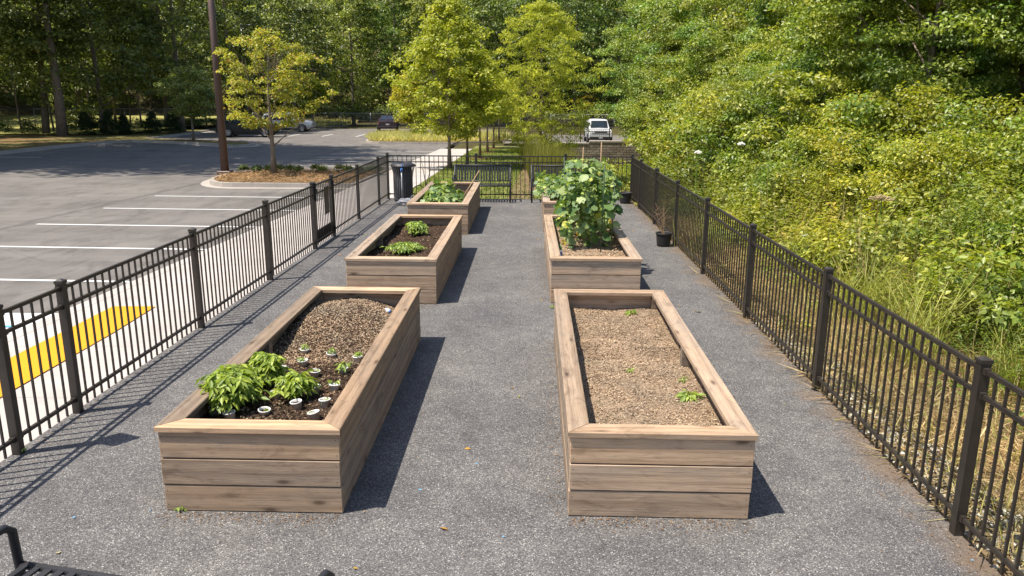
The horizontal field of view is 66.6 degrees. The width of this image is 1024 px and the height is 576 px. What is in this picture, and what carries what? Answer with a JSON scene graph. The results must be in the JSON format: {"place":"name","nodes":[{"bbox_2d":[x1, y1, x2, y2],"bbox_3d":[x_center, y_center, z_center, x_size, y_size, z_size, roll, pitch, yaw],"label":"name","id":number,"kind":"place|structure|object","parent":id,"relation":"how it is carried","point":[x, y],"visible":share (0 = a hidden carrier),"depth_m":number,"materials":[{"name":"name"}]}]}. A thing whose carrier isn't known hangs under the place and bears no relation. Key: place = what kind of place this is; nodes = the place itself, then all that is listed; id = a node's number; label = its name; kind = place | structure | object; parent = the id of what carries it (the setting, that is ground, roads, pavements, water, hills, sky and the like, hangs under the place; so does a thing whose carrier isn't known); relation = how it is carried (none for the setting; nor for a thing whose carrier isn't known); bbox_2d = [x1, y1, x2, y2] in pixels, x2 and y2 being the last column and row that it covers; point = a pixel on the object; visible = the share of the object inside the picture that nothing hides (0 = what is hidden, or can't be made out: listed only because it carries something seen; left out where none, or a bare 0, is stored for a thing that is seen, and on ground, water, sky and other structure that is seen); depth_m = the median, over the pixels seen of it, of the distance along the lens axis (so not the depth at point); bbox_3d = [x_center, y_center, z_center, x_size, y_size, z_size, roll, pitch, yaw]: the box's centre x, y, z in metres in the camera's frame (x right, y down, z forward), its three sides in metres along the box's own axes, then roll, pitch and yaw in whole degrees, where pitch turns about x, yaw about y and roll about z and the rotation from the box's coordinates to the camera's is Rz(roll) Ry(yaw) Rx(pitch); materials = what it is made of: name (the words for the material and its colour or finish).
{"place":"outdoors","nodes":[
{"label":"outdoors","id":0,"kind":"place"},
{"bbox_2d":[0,115,216,134],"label":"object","id":1,"kind":"structure","parent":0,"point":[38,118],"depth_m":73.44,"materials":[{"name":"green plant"}]},
{"bbox_2d":[0,116,216,132],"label":"undergrowth","id":2,"kind":"object","parent":1,"relation":"on","point":[71,125],"visible":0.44,"depth_m":63.78,"materials":[{"name":"green plant"}]},
{"bbox_2d":[0,130,249,150],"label":"grass verge","id":3,"kind":"object","parent":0,"point":[14,141],"depth_m":52.70,"materials":[{"name":"green plant"}]},
{"bbox_2d":[0,0,121,135],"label":"woodland tree","id":4,"kind":"object","parent":3,"relation":"on","point":[48,47],"visible":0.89,"depth_m":55.50,"materials":[{"name":"green plant"}]},
{"bbox_2d":[0,0,128,132],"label":"woodland tree","id":5,"kind":"object","parent":3,"relation":"on","point":[45,123],"visible":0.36,"depth_m":58.08,"materials":[{"name":"green plant"}]},
{"bbox_2d":[8,0,125,122],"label":"woodland tree","id":6,"kind":"object","parent":3,"relation":"on","point":[51,97],"visible":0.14,"depth_m":67.78,"materials":[{"name":"green plant"}]},
{"bbox_2d":[0,0,175,130],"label":"woodland tree","id":7,"kind":"object","parent":3,"relation":"on","point":[124,60],"visible":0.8,"depth_m":58.59,"materials":[{"name":"green plant"}]},
{"bbox_2d":[116,0,228,132],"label":"woodland tree","id":8,"kind":"object","parent":3,"relation":"on","point":[174,45],"visible":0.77,"depth_m":61.81,"materials":[{"name":"green plant"}]},
{"bbox_2d":[153,65,223,139],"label":"street tree","id":9,"kind":"object","parent":3,"relation":"on","point":[179,83],"visible":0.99,"depth_m":51.41,"materials":[{"name":"green plant"}]},
{"bbox_2d":[0,139,453,333],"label":"parking lot","id":10,"kind":"structure","parent":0,"point":[40,190],"depth_m":22.11,"materials":[{"name":"grey asphalt"}]},
{"bbox_2d":[210,169,384,187],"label":"kerb island","id":11,"kind":"structure","parent":10,"relation":"on","point":[213,182],"depth_m":25.40,"materials":[{"name":"concrete"}]},
{"bbox_2d":[208,167,376,184],"bbox_3d":[-7.744,-4.053,27.927,5.733,0.436,5.481,0,14,0],"label":"pine straw","id":12,"kind":"object","parent":11,"relation":"on","point":[295,177],"visible":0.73,"depth_m":27.25,"materials":[{"name":"brown wood"}]},
{"bbox_2d":[207,0,233,175],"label":"lamp post","id":13,"kind":"object","parent":12,"relation":"on","point":[223,152],"visible":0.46,"depth_m":27.94,"materials":[{"name":"brown metal"}]},
{"bbox_2d":[213,27,339,173],"bbox_3d":[-8.507,-6.616,27.794,4.528,5.097,4.247,0,14,0],"label":"street tree","id":14,"kind":"object","parent":12,"relation":"on","point":[239,83],"visible":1,"depth_m":27.48,"materials":[{"name":"green plant"}]},
{"bbox_2d":[237,163,383,171],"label":"ground cover","id":15,"kind":"object","parent":12,"relation":"on","point":[321,167],"visible":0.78,"depth_m":29.16,"materials":[{"name":"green plant"}]},
{"bbox_2d":[366,139,510,145],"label":"kerb island","id":16,"kind":"structure","parent":10,"relation":"on","point":[374,142],"depth_m":51.76,"materials":[{"name":"concrete"}]},
{"bbox_2d":[370,139,504,141],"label":"mulch bed","id":17,"kind":"object","parent":16,"relation":"on","point":[426,141],"visible":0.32,"depth_m":52.81,"materials":[{"name":"brown wood"}]},
{"bbox_2d":[388,71,430,130],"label":"street tree","id":18,"kind":"object","parent":17,"relation":"on","point":[400,93],"visible":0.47,"depth_m":54.87,"materials":[{"name":"green plant"}]},
{"bbox_2d":[0,149,471,461],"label":"sidewalk","id":19,"kind":"structure","parent":0,"point":[47,375],"depth_m":10.21,"materials":[{"name":"concrete"}]},
{"bbox_2d":[0,347,64,396],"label":"warning strip","id":20,"kind":"object","parent":19,"relation":"on","point":[34,363],"visible":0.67,"depth_m":8.09,"materials":[{"name":"yellow paint"}]},
{"bbox_2d":[32,332,112,356],"bbox_3d":[-5.005,0.629,8.724,0.619,0.009,0.976,0,14,0],"label":"warning strip","id":21,"kind":"object","parent":19,"relation":"on","point":[52,346],"visible":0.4,"depth_m":8.79,"materials":[{"name":"yellow paint"}]},
{"bbox_2d":[73,306,154,331],"bbox_3d":[-4.996,0.378,9.768,0.604,0.014,1.193,0,14,0],"label":"warning strip","id":22,"kind":"object","parent":19,"relation":"on","point":[104,321],"visible":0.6,"depth_m":9.71,"materials":[{"name":"yellow paint"}]},
{"bbox_2d":[163,128,553,141],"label":"road","id":23,"kind":"structure","parent":0,"point":[322,133],"depth_m":63.37,"materials":[{"name":"grey asphalt"}]},
{"bbox_2d":[0,130,260,154],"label":"kerb","id":24,"kind":"structure","parent":23,"relation":"on","point":[251,144],"depth_m":48.90,"materials":[{"name":"concrete"}]},
{"bbox_2d":[215,114,282,136],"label":"parked car","id":25,"kind":"object","parent":23,"relation":"on","point":[233,128],"visible":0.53,"depth_m":59.74,"materials":[{"name":"black paint"}]},
{"bbox_2d":[365,128,510,141],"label":"ornamental grass","id":26,"kind":"structure","parent":0,"point":[391,135],"depth_m":52.61,"materials":[{"name":"plant"}]},
{"bbox_2d":[0,198,1000,575],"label":"garden floor","id":27,"kind":"structure","parent":0,"point":[486,324],"depth_m":5.72,"materials":[{"name":"stone"}]},
{"bbox_2d":[0,181,317,458],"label":"metal fence","id":28,"kind":"object","parent":27,"relation":"on","point":[15,441],"visible":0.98,"depth_m":7.72,"materials":[{"name":"black metal"}]},
{"bbox_2d":[314,178,335,244],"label":"metal gate","id":29,"kind":"structure","parent":28,"relation":"attached to","point":[325,231],"depth_m":14.44,"materials":[{"name":"black metal"}]},
{"bbox_2d":[0,524,334,575],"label":"park bench","id":30,"kind":"object","parent":27,"relation":"on","point":[21,566],"visible":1,"depth_m":3.85,"materials":[{"name":"black metal"}]},
{"bbox_2d":[153,286,420,512],"bbox_3d":[-1.679,0.745,6.966,1.220,0.610,3.790,1,14,1],"label":"planter box","id":31,"kind":"object","parent":27,"relation":"on","point":[283,456],"visible":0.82,"depth_m":5.44,"materials":[{"name":"wood"}]},
{"bbox_2d":[195,363,275,413],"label":"bushy seedling","id":32,"kind":"object","parent":31,"relation":"on","point":[236,386],"visible":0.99,"depth_m":5.67,"materials":[{"name":"green plant"}]},
{"bbox_2d":[248,351,295,387],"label":"bushy seedling","id":33,"kind":"object","parent":31,"relation":"on","point":[268,367],"visible":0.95,"depth_m":6.17,"materials":[{"name":"green plant"}]},
{"bbox_2d":[269,368,323,399],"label":"bushy seedling","id":34,"kind":"object","parent":31,"relation":"in","point":[292,385],"visible":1,"depth_m":5.95,"materials":[{"name":"green plant"}]},
{"bbox_2d":[329,152,389,236],"bbox_3d":[-3.349,-2.140,17.693,0.077,1.456,5.571,1,14,2],"label":"metal fence","id":35,"kind":"object","parent":27,"relation":"on","point":[375,182],"visible":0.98,"depth_m":17.20,"materials":[{"name":"black metal"}]},
{"bbox_2d":[390,162,415,200],"bbox_3d":[-2.783,-2.735,19.960,0.644,0.970,0.640,0,14,0],"label":"litter bin","id":36,"kind":"object","parent":27,"relation":"on","point":[396,167],"visible":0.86,"depth_m":19.78,"materials":[{"name":"black metal"}]},
{"bbox_2d":[344,214,462,303],"bbox_3d":[-1.543,-0.550,12.111,1.220,0.610,3.790,1,14,1],"label":"planter box","id":37,"kind":"object","parent":27,"relation":"on","point":[369,262],"visible":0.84,"depth_m":10.82,"materials":[{"name":"wood"}]},
{"bbox_2d":[406,182,479,233],"bbox_3d":[-1.421,-1.824,17.176,1.220,0.610,3.790,1,14,1],"label":"planter box","id":38,"kind":"object","parent":27,"relation":"on","point":[468,207],"visible":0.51,"depth_m":15.39,"materials":[{"name":"wood"}]},
{"bbox_2d":[419,178,464,202],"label":"squash plant","id":39,"kind":"object","parent":38,"relation":"on","point":[444,190],"visible":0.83,"depth_m":16.21,"materials":[{"name":"green plant"}]},
{"bbox_2d":[453,164,510,202],"bbox_3d":[-0.764,-2.697,20.055,1.488,0.918,0.655,0,14,0],"label":"park bench","id":40,"kind":"object","parent":27,"relation":"on","point":[455,177],"visible":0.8,"depth_m":20.22,"materials":[{"name":"black metal"}]},
{"bbox_2d":[1,201,998,575],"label":"dirt crumbs","id":41,"kind":"object","parent":27,"relation":"on","point":[547,447],"visible":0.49,"depth_m":5.70,"materials":[{"name":"brown soil"}]},
{"bbox_2d":[388,153,631,197],"bbox_3d":[-0.057,-2.794,20.369,6.307,1.456,0.074,0,14,0],"label":"metal fence","id":42,"kind":"object","parent":27,"relation":"on","point":[507,162],"visible":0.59,"depth_m":20.24,"materials":[{"name":"black metal"}]},
{"bbox_2d":[542,182,583,231],"bbox_3d":[1.282,-1.885,17.481,1.220,0.610,3.790,1,14,1],"label":"planter box","id":43,"kind":"object","parent":27,"relation":"on","point":[548,204],"visible":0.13,"depth_m":15.65,"materials":[{"name":"wood"}]},
{"bbox_2d":[533,170,593,200],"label":"squash plant","id":44,"kind":"object","parent":43,"relation":"on","point":[550,181],"visible":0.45,"depth_m":16.86,"materials":[{"name":"green plant"}]},
{"bbox_2d":[544,214,642,301],"bbox_3d":[1.146,-0.555,12.197,1.220,0.610,3.790,1,14,1],"label":"planter box","id":45,"kind":"object","parent":27,"relation":"on","point":[579,265],"visible":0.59,"depth_m":10.39,"materials":[{"name":"brown wood"}]},
{"bbox_2d":[551,157,622,248],"bbox_3d":[1.180,-1.422,12.542,1.075,1.430,2.673,1,14,1],"label":"climbing vegetable plant","id":46,"kind":"object","parent":45,"relation":"on","point":[586,205],"visible":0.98,"depth_m":11.81,"materials":[{"name":"green plant"}]},
{"bbox_2d":[554,289,758,518],"bbox_3d":[1.022,0.771,6.925,1.220,0.610,3.790,1,14,1],"label":"planter box","id":47,"kind":"object","parent":27,"relation":"on","point":[640,441],"visible":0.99,"depth_m":5.68,"materials":[{"name":"brown wood"}]},
{"bbox_2d":[630,154,1023,575],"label":"metal fence","id":48,"kind":"object","parent":27,"relation":"on","point":[641,187],"visible":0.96,"depth_m":6.49,"materials":[{"name":"black metal"}]},
{"bbox_2d":[0,0,1017,246],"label":"ground","id":49,"kind":"structure","parent":0,"point":[144,102],"depth_m":107.62,"materials":[{"name":"green plant"}]},
{"bbox_2d":[96,0,210,129],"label":"woodland tree","id":50,"kind":"object","parent":49,"relation":"on","point":[158,74],"visible":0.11,"depth_m":72.19,"materials":[{"name":"green plant"}]},
{"bbox_2d":[179,0,272,112],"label":"woodland tree","id":51,"kind":"object","parent":49,"relation":"on","point":[246,6],"visible":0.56,"depth_m":70.15,"materials":[{"name":"green plant"}]},
{"bbox_2d":[197,0,298,113],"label":"woodland tree","id":52,"kind":"object","parent":49,"relation":"on","point":[259,5],"visible":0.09,"depth_m":83.44,"materials":[{"name":"green plant"}]},
{"bbox_2d":[237,0,346,112],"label":"woodland tree","id":53,"kind":"object","parent":49,"relation":"on","point":[292,17],"visible":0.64,"depth_m":79.27,"materials":[{"name":"green plant"}]},
{"bbox_2d":[315,0,391,124],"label":"woodland tree","id":54,"kind":"object","parent":49,"relation":"on","point":[342,52],"visible":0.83,"depth_m":85.81,"materials":[{"name":"green plant"}]},
{"bbox_2d":[0,0,755,108],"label":"distant woodland","id":55,"kind":"object","parent":49,"relation":"on","point":[20,93],"visible":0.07,"depth_m":97.07,"materials":[{"name":"green plant"}]},
{"bbox_2d":[359,0,427,124],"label":"woodland tree","id":56,"kind":"object","parent":49,"relation":"on","point":[381,22],"visible":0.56,"depth_m":87.96,"materials":[{"name":"green plant"}]},
{"bbox_2d":[388,0,460,125],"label":"woodland tree","id":57,"kind":"object","parent":49,"relation":"on","point":[413,17],"visible":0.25,"depth_m":85.64,"materials":[{"name":"green plant"}]},
{"bbox_2d":[267,102,622,119],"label":"undergrowth","id":58,"kind":"object","parent":49,"relation":"on","point":[340,108],"visible":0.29,"depth_m":85.02,"materials":[{"name":"green plant"}]},
{"bbox_2d":[437,0,532,105],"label":"woodland tree","id":59,"kind":"object","parent":49,"relation":"on","point":[487,9],"visible":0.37,"depth_m":86.09,"materials":[{"name":"green plant"}]},
{"bbox_2d":[481,0,564,125],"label":"woodland tree","id":60,"kind":"object","parent":49,"relation":"on","point":[517,4],"visible":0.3,"depth_m":89.20,"materials":[{"name":"green plant"}]},
{"bbox_2d":[503,140,661,164],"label":"block wall","id":61,"kind":"structure","parent":49,"relation":"on","point":[609,148],"depth_m":48.95,"materials":[{"name":"concrete"}]},
{"bbox_2d":[540,0,626,126],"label":"woodland tree","id":62,"kind":"object","parent":49,"relation":"on","point":[582,45],"visible":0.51,"depth_m":86.04,"materials":[{"name":"green plant"}]},
{"bbox_2d":[570,0,642,122],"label":"woodland tree","id":63,"kind":"object","parent":49,"relation":"on","point":[620,18],"visible":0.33,"depth_m":87.70,"materials":[{"name":"green plant"}]},
{"bbox_2d":[581,0,713,139],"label":"tree","id":64,"kind":"object","parent":49,"relation":"on","point":[615,45],"visible":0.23,"depth_m":57.54,"materials":[{"name":"green plant"}]},
{"bbox_2d":[614,33,711,160],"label":"tree","id":65,"kind":"object","parent":49,"relation":"on","point":[658,50],"visible":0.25,"depth_m":45.75,"materials":[{"name":"green plant"}]},
{"bbox_2d":[623,14,753,155],"bbox_3d":[9.374,-8.754,37.428,7.518,8.118,6.901,9,17,32],"label":"tree","id":66,"kind":"object","parent":49,"relation":"on","point":[691,64],"visible":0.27,"depth_m":36.30,"materials":[{"name":"green plant"}]},
{"bbox_2d":[631,0,782,89],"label":"tree","id":67,"kind":"object","parent":49,"relation":"on","point":[643,9],"visible":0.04,"depth_m":50.90,"materials":[{"name":"green plant"}]},
{"bbox_2d":[626,0,800,139],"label":"tree","id":68,"kind":"object","parent":49,"relation":"on","point":[673,16],"visible":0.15,"depth_m":42.42,"materials":[{"name":"green plant"}]},
{"bbox_2d":[687,0,916,127],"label":"tree","id":69,"kind":"object","parent":49,"relation":"on","point":[738,24],"visible":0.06,"depth_m":31.76,"materials":[{"name":"green plant"}]},
{"bbox_2d":[593,97,1023,441],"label":"weeds","id":70,"kind":"object","parent":49,"relation":"on","point":[773,230],"visible":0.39,"depth_m":11.70,"materials":[{"name":"green plant"}]},
{"bbox_2d":[603,110,1023,346],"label":"brambles","id":71,"kind":"object","parent":49,"relation":"on","point":[997,309],"visible":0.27,"depth_m":11.38,"materials":[{"name":"green plant"}]},
{"bbox_2d":[728,0,1019,130],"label":"tree","id":72,"kind":"object","parent":49,"relation":"on","point":[740,3],"visible":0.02,"depth_m":34.02,"materials":[{"name":"green plant"}]},
{"bbox_2d":[778,78,1000,208],"bbox_3d":[8.634,-2.951,17.532,4.899,3.455,4.337,7,16,25],"label":"wild shrub","id":73,"kind":"object","parent":49,"relation":"on","point":[846,108],"visible":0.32,"depth_m":16.85,"materials":[{"name":"green plant"}]},
{"bbox_2d":[767,0,1023,141],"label":"tree","id":74,"kind":"object","parent":49,"relation":"on","point":[822,35],"visible":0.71,"depth_m":19.22,"materials":[{"name":"green plant"}]},
{"bbox_2d":[781,0,1017,151],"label":"tree","id":75,"kind":"object","parent":49,"relation":"on","point":[980,72],"visible":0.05,"depth_m":25.16,"materials":[{"name":"green plant"}]},
{"bbox_2d":[863,0,1023,137],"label":"tree","id":76,"kind":"object","parent":49,"relation":"on","point":[1020,66],"visible":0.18,"depth_m":21.28,"materials":[{"name":"green plant"}]},
{"bbox_2d":[914,89,1023,225],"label":"wild shrub","id":77,"kind":"object","parent":49,"relation":"on","point":[971,124],"visible":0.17,"depth_m":14.63,"materials":[{"name":"green plant"}]},
{"bbox_2d":[928,115,1023,270],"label":"wild shrub","id":78,"kind":"object","parent":49,"relation":"on","point":[1013,143],"visible":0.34,"depth_m":12.60,"materials":[{"name":"green plant"}]},
{"bbox_2d":[933,0,1023,63],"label":"tree","id":79,"kind":"object","parent":49,"relation":"on","point":[1008,49],"visible":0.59,"depth_m":17.80,"materials":[{"name":"green plant"}]},
{"bbox_2d":[413,146,627,198],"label":"lawn","id":80,"kind":"structure","parent":0,"point":[502,148],"depth_m":30.81,"materials":[{"name":"green plant"}]},
{"bbox_2d":[381,0,503,168],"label":"street tree","id":81,"kind":"object","parent":80,"relation":"on","point":[437,34],"visible":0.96,"depth_m":30.54,"materials":[{"name":"green plant"}]},
{"bbox_2d":[480,0,615,160],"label":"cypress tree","id":82,"kind":"object","parent":80,"relation":"on","point":[544,123],"visible":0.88,"depth_m":32.39,"materials":[{"name":"green plant"}]},
{"bbox_2d":[516,131,596,183],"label":"reeds","id":83,"kind":"object","parent":80,"relation":"on","point":[531,149],"visible":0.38,"depth_m":26.32,"materials":[{"name":"green plant"}]},
{"bbox_2d":[645,91,717,167],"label":"wild shrub","id":84,"kind":"object","parent":80,"relation":"on","point":[652,118],"visible":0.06,"depth_m":30.46,"materials":[{"name":"green plant"}]},
{"bbox_2d":[622,94,769,172],"bbox_3d":[6.714,-4.783,27.590,5.434,4.114,5.461,6,15,21],"label":"wild shrub","id":85,"kind":"object","parent":80,"relation":"on","point":[665,117],"visible":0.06,"depth_m":27.24,"materials":[{"name":"green plant"}]},
{"bbox_2d":[663,42,803,163],"bbox_3d":[8.905,-5.644,27.828,5.492,6.056,5.188,-11,18,-37],"label":"tree","id":86,"kind":"object","parent":80,"relation":"on","point":[724,69],"visible":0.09,"depth_m":27.32,"materials":[{"name":"green plant"}]},
{"bbox_2d":[696,60,823,164],"bbox_3d":[7.887,-4.681,24.033,3.897,4.584,4.246,7,16,26],"label":"tree","id":87,"kind":"object","parent":80,"relation":"on","point":[756,70],"visible":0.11,"depth_m":23.46,"materials":[{"name":"green plant"}]},
{"bbox_2d":[672,137,1023,371],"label":"dead stems","id":88,"kind":"object","parent":80,"relation":"on","point":[864,270],"visible":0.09,"depth_m":11.18,"materials":[{"name":"plant"}]},
{"bbox_2d":[734,0,967,152],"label":"tree","id":89,"kind":"object","parent":80,"relation":"on","point":[904,13],"visible":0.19,"depth_m":22.91,"materials":[{"name":"green plant"}]},
{"label":"mulch ring","id":90,"kind":"structure","parent":80,"relation":"on","visible":0},
{"bbox_2d":[433,38,503,163],"bbox_3d":[-1.940,-7.755,32.640,2.994,5.279,3.092,-2,14,-9],"label":"street tree","id":91,"kind":"object","parent":90,"relation":"on","point":[458,99],"visible":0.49,"depth_m":31.98,"materials":[{"name":"green plant"}]},
{"bbox_2d":[624,188,1023,575],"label":"verge","id":92,"kind":"structure","parent":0,"point":[1007,572],"depth_m":7.03,"materials":[{"name":"green plant"}]},
{"bbox_2d":[624,84,787,201],"bbox_3d":[5.976,-4.099,22.728,5.112,3.605,4.526,-1,14,-5],"label":"wild shrub","id":93,"kind":"object","parent":92,"relation":"on","point":[709,109],"visible":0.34,"depth_m":22.06,"materials":[{"name":"green plant"}]},
{"bbox_2d":[675,68,871,188],"bbox_3d":[6.883,-3.938,20.811,4.981,3.771,5.006,4,15,14],"label":"wild shrub","id":94,"kind":"object","parent":92,"relation":"on","point":[774,83],"visible":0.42,"depth_m":19.76,"materials":[{"name":"green plant"}]},
{"bbox_2d":[619,197,1023,575],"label":"dry straw","id":95,"kind":"object","parent":92,"relation":"on","point":[986,464],"visible":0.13,"depth_m":7.39,"materials":[{"name":"plant"}]},
{"bbox_2d":[756,121,901,231],"bbox_3d":[6.865,-2.351,16.924,3.206,2.554,3.621,10,17,34],"label":"wild shrub","id":96,"kind":"object","parent":92,"relation":"on","point":[814,144],"visible":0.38,"depth_m":16.48,"materials":[{"name":"green plant"}]},
{"bbox_2d":[802,238,922,327],"bbox_3d":[4.512,-0.086,9.856,1.749,1.148,1.758,-11,18,-39],"label":"tall grass tuft","id":97,"kind":"object","parent":92,"relation":"on","point":[870,296],"visible":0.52,"depth_m":9.88,"materials":[{"name":"green plant"}]},
{"bbox_2d":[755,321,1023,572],"bbox_3d":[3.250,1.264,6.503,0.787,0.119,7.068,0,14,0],"label":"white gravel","id":98,"kind":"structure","parent":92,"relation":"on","point":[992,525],"depth_m":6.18,"materials":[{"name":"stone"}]},
{"bbox_2d":[826,256,1020,375],"bbox_3d":[4.144,0.252,8.164,2.236,1.277,2.603,0,14,0],"label":"tall grass tuft","id":99,"kind":"object","parent":92,"relation":"on","point":[922,323],"visible":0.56,"depth_m":8.22,"materials":[{"name":"green plant"}]},
{"bbox_2d":[828,124,1023,268],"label":"wild shrub","id":100,"kind":"object","parent":92,"relation":"on","point":[912,149],"visible":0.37,"depth_m":13.33,"materials":[{"name":"green plant"}]},
{"bbox_2d":[918,298,1023,403],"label":"tall grass tuft","id":101,"kind":"object","parent":92,"relation":"on","point":[1002,370],"visible":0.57,"depth_m":7.45,"materials":[{"name":"green plant"}]},
{"bbox_2d":[966,185,1023,268],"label":"wild shrub","id":102,"kind":"object","parent":92,"relation":"on","point":[1002,209],"visible":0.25,"depth_m":10.24,"materials":[{"name":"green plant"}]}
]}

